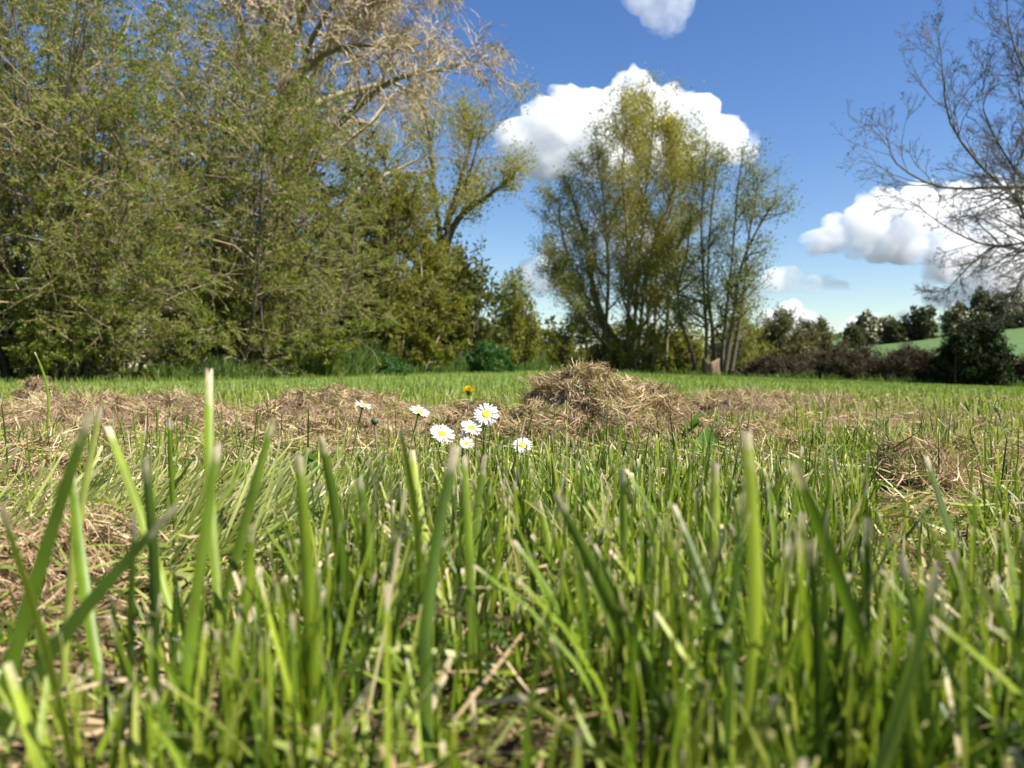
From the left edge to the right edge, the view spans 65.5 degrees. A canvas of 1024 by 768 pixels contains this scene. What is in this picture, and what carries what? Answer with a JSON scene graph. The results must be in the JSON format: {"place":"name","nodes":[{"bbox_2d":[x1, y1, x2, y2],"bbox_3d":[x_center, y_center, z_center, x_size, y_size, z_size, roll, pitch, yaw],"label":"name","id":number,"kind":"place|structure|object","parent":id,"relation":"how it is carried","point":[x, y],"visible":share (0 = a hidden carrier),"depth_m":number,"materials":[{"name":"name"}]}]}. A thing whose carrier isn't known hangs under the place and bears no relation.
{"place":"outdoors","nodes":[
{"label":"outdoors","id":0,"kind":"place"},
{"bbox_2d":[0,322,1023,767],"bbox_3d":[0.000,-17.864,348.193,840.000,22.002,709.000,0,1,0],"label":"ground","id":1,"kind":"structure","parent":0,"point":[1014,336],"depth_m":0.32,"materials":[{"name":"green plant"}]},
{"bbox_2d":[0,423,106,485],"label":"hay heap","id":2,"kind":"object","parent":1,"relation":"on","point":[22,452],"visible":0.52,"depth_m":0.81,"materials":[{"name":"brown plant"}]},
{"bbox_2d":[0,471,186,616],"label":"hay heap","id":3,"kind":"object","parent":1,"relation":"on","point":[29,537],"visible":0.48,"depth_m":0.42,"materials":[{"name":"brown plant"}]},
{"bbox_2d":[71,285,151,367],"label":"hedge tree","id":4,"kind":"object","parent":1,"relation":"on","point":[133,359],"visible":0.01,"depth_m":65.33,"materials":[{"name":"green plant"}]},
{"bbox_2d":[0,385,245,446],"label":"hay heap","id":5,"kind":"object","parent":1,"relation":"on","point":[177,402],"visible":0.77,"depth_m":1.38,"materials":[{"name":"brown plant"}]},
{"bbox_2d":[7,373,62,401],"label":"hay heap","id":6,"kind":"object","parent":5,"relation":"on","point":[33,384],"visible":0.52,"depth_m":1.74,"materials":[{"name":"brown plant"}]},
{"bbox_2d":[0,0,272,381],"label":"willow shrub","id":7,"kind":"object","parent":1,"relation":"on","point":[54,309],"visible":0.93,"depth_m":6.29,"materials":[{"name":"green plant"}]},
{"bbox_2d":[0,0,321,377],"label":"willow shrub","id":8,"kind":"object","parent":1,"relation":"on","point":[125,39],"visible":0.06,"depth_m":10.19,"materials":[{"name":"green plant"}]},
{"bbox_2d":[0,420,436,594],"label":"flattened grass tuft","id":9,"kind":"object","parent":1,"relation":"on","point":[189,512],"visible":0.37,"depth_m":0.49,"materials":[{"name":"green plant"}]},
{"bbox_2d":[50,0,405,378],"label":"willow shrub","id":10,"kind":"object","parent":1,"relation":"on","point":[277,284],"visible":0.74,"depth_m":8.17,"materials":[{"name":"green plant"}]},
{"bbox_2d":[196,497,287,563],"bbox_3d":[-0.160,0.106,0.513,0.084,0.067,0.106,0,1,0],"label":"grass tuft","id":11,"kind":"object","parent":1,"relation":"on","point":[234,522],"visible":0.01,"depth_m":0.50,"materials":[{"name":"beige plant"}]},
{"bbox_2d":[12,0,545,241],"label":"weeping tree","id":12,"kind":"object","parent":1,"relation":"on","point":[371,21],"visible":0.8,"depth_m":11.25,"materials":[{"name":"brown plant"}]},
{"bbox_2d":[288,450,317,489],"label":"broadleaf weed","id":13,"kind":"object","parent":1,"relation":"on","point":[311,459],"visible":0.08,"depth_m":0.73,"materials":[{"name":"green plant"}]},
{"bbox_2d":[201,143,416,365],"bbox_3d":[-2.839,-1.562,11.008,3.017,3.360,2.990,0,1,0],"label":"dark undershrub","id":14,"kind":"object","parent":1,"relation":"on","point":[392,333],"visible":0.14,"depth_m":10.73,"materials":[{"name":"green plant"}]},
{"bbox_2d":[215,377,433,453],"bbox_3d":[-0.337,0.062,1.502,0.378,0.148,0.896,0,1,0],"label":"hay heap","id":15,"kind":"object","parent":1,"relation":"on","point":[328,402],"visible":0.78,"depth_m":1.29,"materials":[{"name":"brown plant"}]},
{"bbox_2d":[346,400,371,487],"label":"daisy","id":16,"kind":"object","parent":1,"relation":"on","point":[362,405],"visible":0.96,"depth_m":0.73,"materials":[{"name":"green plant"}]},
{"bbox_2d":[371,418,378,479],"bbox_3d":[-0.121,0.070,0.702,0.007,0.080,0.007,0,1,0],"label":"daisy bud","id":17,"kind":"object","parent":1,"relation":"on","point":[374,421],"visible":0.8,"depth_m":0.70,"materials":[{"name":"green plant"}]},
{"bbox_2d":[365,350,412,375],"bbox_3d":[-1.761,-0.199,10.458,0.935,0.503,0.836,0,1,0],"label":"nettle patch","id":18,"kind":"object","parent":1,"relation":"on","point":[393,365],"visible":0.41,"depth_m":10.36,"materials":[{"name":"green plant"}]},
{"bbox_2d":[305,116,475,373],"bbox_3d":[-2.100,-1.941,12.930,3.054,4.227,2.912,0,1,0],"label":"willow shrub","id":19,"kind":"object","parent":1,"relation":"on","point":[416,285],"visible":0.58,"depth_m":12.66,"materials":[{"name":"green plant"}]},
{"bbox_2d":[408,405,429,456],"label":"daisy","id":20,"kind":"object","parent":1,"relation":"on","point":[419,411],"visible":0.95,"depth_m":0.72,"materials":[{"name":"white plant"}]},
{"bbox_2d":[334,585,507,694],"bbox_3d":[-0.036,0.096,0.293,0.058,0.032,0.053,0,1,-21],"label":"grass tuft","id":21,"kind":"object","parent":1,"relation":"on","point":[498,636],"visible":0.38,"depth_m":0.28,"materials":[{"name":"green plant"}]},
{"bbox_2d":[320,62,543,280],"bbox_3d":[-2.176,-4.087,19.814,6.083,7.553,4.241,0,1,0],"label":"forked tree","id":22,"kind":"object","parent":1,"relation":"on","point":[505,182],"visible":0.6,"depth_m":19.44,"materials":[{"name":"green plant"}]},
{"bbox_2d":[430,424,454,487],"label":"daisy","id":23,"kind":"object","parent":1,"relation":"on","point":[443,435],"visible":0.88,"depth_m":0.68,"materials":[{"name":"white plant"}]},
{"bbox_2d":[409,231,515,369],"bbox_3d":[-1.279,-1.739,18.021,2.759,3.557,2.639,0,1,0],"label":"ivy bush","id":24,"kind":"object","parent":1,"relation":"on","point":[475,330],"visible":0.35,"depth_m":17.63,"materials":[{"name":"green plant"}]},
{"bbox_2d":[411,393,516,451],"bbox_3d":[-0.043,0.070,1.237,0.240,0.116,0.303,0,1,0],"label":"hay heap","id":25,"kind":"object","parent":1,"relation":"on","point":[460,412],"visible":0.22,"depth_m":1.20,"materials":[{"name":"brown plant"}]},
{"bbox_2d":[460,431,467,468],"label":"daisy","id":26,"kind":"object","parent":1,"relation":"on","point":[463,434],"visible":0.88,"depth_m":0.71,"materials":[{"name":"white plant"}]},
{"bbox_2d":[460,436,474,460],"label":"daisy","id":27,"kind":"object","parent":1,"relation":"on","point":[466,443],"visible":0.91,"depth_m":0.67,"materials":[{"name":"white plant"}]},
{"bbox_2d":[462,386,474,402],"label":"dandelion","id":28,"kind":"object","parent":1,"relation":"on","point":[468,390],"visible":0.98,"depth_m":2.15,"materials":[{"name":"yellow plant"}]},
{"bbox_2d":[462,419,481,459],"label":"daisy","id":29,"kind":"object","parent":1,"relation":"on","point":[470,426],"visible":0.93,"depth_m":0.69,"materials":[{"name":"white plant"}]},
{"bbox_2d":[421,456,533,510],"bbox_3d":[-0.040,0.095,0.610,0.131,0.085,0.107,0,1,0],"label":"grass tuft","id":30,"kind":"object","parent":1,"relation":"on","point":[471,491],"visible":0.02,"depth_m":0.60,"materials":[{"name":"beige plant"}]},
{"bbox_2d":[473,403,498,454],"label":"daisy","id":31,"kind":"object","parent":1,"relation":"on","point":[485,416],"visible":0.94,"depth_m":0.70,"materials":[{"name":"white plant"}]},
{"bbox_2d":[463,339,517,372],"bbox_3d":[-0.479,-0.436,15.528,1.034,0.923,1.004,1,1,32],"label":"nettle patch","id":32,"kind":"object","parent":1,"relation":"on","point":[493,360],"visible":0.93,"depth_m":15.33,"materials":[{"name":"green plant"}]},
{"bbox_2d":[0,391,1023,767],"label":"hay litter","id":33,"kind":"object","parent":1,"relation":"on","point":[502,619],"visible":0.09,"depth_m":0.46,"materials":[{"name":"beige plant"}]},
{"bbox_2d":[486,266,544,365],"bbox_3d":[0.061,-1.931,23.945,1.865,3.387,1.902,0,1,0],"label":"sapling thicket","id":34,"kind":"object","parent":1,"relation":"on","point":[526,346],"visible":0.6,"depth_m":23.77,"materials":[{"name":"green plant"}]},
{"bbox_2d":[513,437,531,456],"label":"daisy","id":35,"kind":"object","parent":1,"relation":"on","point":[521,446],"visible":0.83,"depth_m":0.68,"materials":[{"name":"white plant"}]},
{"bbox_2d":[508,315,549,368],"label":"shrub","id":36,"kind":"object","parent":1,"relation":"on","point":[542,332],"visible":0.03,"depth_m":37.93,"materials":[{"name":"green plant"}]},
{"bbox_2d":[486,312,574,366],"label":"hedge tree","id":37,"kind":"object","parent":1,"relation":"on","point":[551,319],"visible":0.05,"depth_m":64.83,"materials":[{"name":"green plant"}]},
{"bbox_2d":[535,319,608,369],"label":"shrub","id":38,"kind":"object","parent":1,"relation":"on","point":[560,352],"visible":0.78,"depth_m":30.57,"materials":[{"name":"green plant"}]},
{"bbox_2d":[494,392,674,456],"bbox_3d":[0.092,0.074,1.190,0.335,0.126,0.331,0,1,0],"label":"hay heap","id":39,"kind":"object","parent":1,"relation":"on","point":[629,417],"visible":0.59,"depth_m":1.11,"materials":[{"name":"brown plant"}]},
{"bbox_2d":[513,356,664,420],"bbox_3d":[0.128,0.070,1.297,0.279,0.233,0.365,0,1,0],"label":"hay heap","id":40,"kind":"object","parent":1,"relation":"on","point":[582,384],"visible":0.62,"depth_m":1.21,"materials":[{"name":"brown plant"}]},
{"bbox_2d":[521,60,738,370],"bbox_3d":[4.533,-6.700,32.057,8.391,12.515,7.060,0,1,0],"label":"pollard willow","id":41,"kind":"object","parent":1,"relation":"on","point":[570,281],"visible":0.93,"depth_m":31.01,"materials":[{"name":"green plant"}]},
{"bbox_2d":[600,312,668,372],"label":"shrub","id":42,"kind":"object","parent":1,"relation":"on","point":[621,356],"visible":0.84,"depth_m":30.12,"materials":[{"name":"green plant"}]},
{"bbox_2d":[584,314,693,371],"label":"hedge tree","id":43,"kind":"object","parent":1,"relation":"on","point":[661,333],"visible":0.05,"depth_m":67.58,"materials":[{"name":"green plant"}]},
{"bbox_2d":[632,376,713,443],"bbox_3d":[0.232,0.067,1.312,0.212,0.162,0.302,0,1,0],"label":"hay heap","id":44,"kind":"object","parent":1,"relation":"on","point":[681,408],"visible":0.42,"depth_m":1.24,"materials":[{"name":"brown plant"}]},
{"bbox_2d":[656,321,710,374],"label":"shrub","id":45,"kind":"object","parent":1,"relation":"on","point":[682,349],"visible":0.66,"depth_m":31.10,"materials":[{"name":"green plant"}]},
{"bbox_2d":[674,412,709,437],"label":"broadleaf weed","id":46,"kind":"object","parent":1,"relation":"on","point":[695,422],"visible":0.48,"depth_m":1.10,"materials":[{"name":"green plant"}]},
{"bbox_2d":[693,428,721,461],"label":"broadleaf weed","id":47,"kind":"object","parent":1,"relation":"on","point":[706,431],"visible":0.46,"depth_m":0.96,"materials":[{"name":"green plant"}]},
{"bbox_2d":[701,358,720,375],"bbox_3d":[7.131,-0.592,28.582,0.853,0.724,0.851,1,1,30],"label":"tree stump","id":48,"kind":"object","parent":1,"relation":"on","point":[708,367],"visible":0.68,"depth_m":28.37,"materials":[{"name":"brown wood"}]},
{"bbox_2d":[643,80,807,370],"bbox_3d":[7.529,-5.595,28.762,6.033,10.288,4.227,1,1,25],"label":"multi stemmed alder","id":49,"kind":"object","parent":1,"relation":"on","point":[731,294],"visible":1,"depth_m":28.68,"materials":[{"name":"green plant"}]},
{"bbox_2d":[709,321,763,375],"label":"hedge tree","id":50,"kind":"object","parent":1,"relation":"on","point":[718,349],"visible":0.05,"depth_m":61.20,"materials":[{"name":"green plant"}]},
{"bbox_2d":[701,309,778,375],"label":"shrub","id":51,"kind":"object","parent":1,"relation":"on","point":[747,354],"visible":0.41,"depth_m":37.59,"materials":[{"name":"green plant"}]},
{"bbox_2d":[685,386,799,424],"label":"hay heap","id":52,"kind":"object","parent":1,"relation":"on","point":[726,401],"visible":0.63,"depth_m":1.71,"materials":[{"name":"brown plant"}]},
{"bbox_2d":[665,412,821,464],"bbox_3d":[0.322,0.088,1.078,0.222,0.097,0.242,0,1,0],"label":"hay heap","id":53,"kind":"object","parent":1,"relation":"on","point":[767,428],"visible":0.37,"depth_m":1.04,"materials":[{"name":"brown plant"}]},
{"bbox_2d":[739,302,818,367],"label":"shrub","id":54,"kind":"object","parent":1,"relation":"on","point":[774,331],"visible":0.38,"depth_m":39.39,"materials":[{"name":"green plant"}]},
{"bbox_2d":[682,381,875,412],"bbox_3d":[0.750,0.056,2.316,0.646,0.142,0.517,0,1,0],"label":"hay heap","id":55,"kind":"object","parent":1,"relation":"on","point":[842,397],"visible":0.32,"depth_m":2.21,"materials":[{"name":"brown plant"}]},
{"bbox_2d":[734,346,827,377],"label":"bramble thicket","id":56,"kind":"object","parent":1,"relation":"on","point":[783,365],"visible":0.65,"depth_m":29.48,"materials":[{"name":"brown plant"}]},
{"bbox_2d":[785,315,850,378],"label":"shrub","id":57,"kind":"object","parent":1,"relation":"on","point":[819,328],"visible":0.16,"depth_m":45.41,"materials":[{"name":"green plant"}]},
{"bbox_2d":[796,338,887,380],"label":"bramble thicket","id":58,"kind":"object","parent":1,"relation":"on","point":[844,362],"visible":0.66,"depth_m":29.47,"materials":[{"name":"brown plant"}]},
{"bbox_2d":[837,321,867,348],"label":"hill tree","id":59,"kind":"object","parent":1,"relation":"on","point":[853,332],"visible":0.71,"depth_m":148.77,"materials":[{"name":"green plant"}]},
{"bbox_2d":[853,308,883,345],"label":"hill tree","id":60,"kind":"object","parent":1,"relation":"on","point":[871,330],"visible":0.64,"depth_m":150.68,"materials":[{"name":"green plant"}]},
{"bbox_2d":[875,315,893,342],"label":"hill tree","id":61,"kind":"object","parent":1,"relation":"on","point":[882,320],"visible":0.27,"depth_m":154.80,"materials":[{"name":"green plant"}]},
{"bbox_2d":[882,317,910,343],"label":"hill tree","id":62,"kind":"object","parent":1,"relation":"on","point":[896,331],"visible":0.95,"depth_m":149.13,"materials":[{"name":"green plant"}]},
{"bbox_2d":[867,340,937,382],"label":"bramble thicket","id":63,"kind":"object","parent":1,"relation":"on","point":[907,360],"visible":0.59,"depth_m":28.59,"materials":[{"name":"brown plant"}]},
{"bbox_2d":[900,304,939,340],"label":"hill tree","id":64,"kind":"object","parent":1,"relation":"on","point":[921,325],"visible":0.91,"depth_m":148.44,"materials":[{"name":"green plant"}]},
{"bbox_2d":[854,415,994,500],"bbox_3d":[0.383,0.091,0.778,0.172,0.125,0.162,0,1,0],"label":"hay heap","id":65,"kind":"object","parent":1,"relation":"on","point":[896,452],"visible":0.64,"depth_m":0.76,"materials":[{"name":"brown plant"}]},
{"bbox_2d":[830,0,1023,337],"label":"bare ash tree","id":66,"kind":"object","parent":1,"relation":"on","point":[1009,187],"visible":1,"depth_m":12.54,"materials":[{"name":"brown plant"}]},
{"bbox_2d":[858,664,1023,767],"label":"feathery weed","id":67,"kind":"object","parent":1,"relation":"on","point":[990,737],"visible":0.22,"depth_m":0.23,"materials":[{"name":"green plant"}]},
{"bbox_2d":[937,299,980,335],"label":"hill tree","id":68,"kind":"object","parent":1,"relation":"on","point":[959,312],"visible":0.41,"depth_m":150.81,"materials":[{"name":"green plant"}]},
{"bbox_2d":[926,313,1018,386],"bbox_3d":[15.610,-1.009,26.967,2.884,2.891,2.808,0,1,0],"label":"evergreen bush","id":69,"kind":"object","parent":1,"relation":"on","point":[968,356],"visible":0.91,"depth_m":26.49,"materials":[{"name":"green plant"}]},
{"bbox_2d":[942,431,1023,475],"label":"hay heap","id":70,"kind":"object","parent":1,"relation":"on","point":[961,440],"visible":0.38,"depth_m":0.88,"materials":[{"name":"brown plant"}]},
{"bbox_2d":[966,285,1005,328],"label":"hill tree","id":71,"kind":"object","parent":1,"relation":"on","point":[982,302],"visible":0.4,"depth_m":150.40,"materials":[{"name":"green plant"}]},
{"bbox_2d":[989,287,1023,328],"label":"hill tree","id":72,"kind":"object","parent":1,"relation":"on","point":[1018,321],"visible":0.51,"depth_m":150.29,"materials":[{"name":"green plant"}]},
{"bbox_2d":[1001,353,1023,386],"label":"bramble thicket","id":73,"kind":"object","parent":1,"relation":"on","point":[1018,366],"visible":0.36,"depth_m":28.79,"materials":[{"name":"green plant"}]},
{"bbox_2d":[0,0,1023,366],"label":"sky","id":74,"kind":"structure","parent":0,"point":[783,71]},
{"bbox_2d":[144,332,1023,386],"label":"verge grass","id":75,"kind":"structure","parent":0,"point":[361,365],"depth_m":9.66,"materials":[{"name":"green plant"}]},
{"bbox_2d":[646,615,782,758],"bbox_3d":[0.065,0.100,0.250,0.048,0.036,0.068,0,1,15],"label":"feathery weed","id":76,"kind":"object","parent":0,"point":[670,686],"visible":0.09,"depth_m":0.24,"materials":[{"name":"green plant"}]}
]}

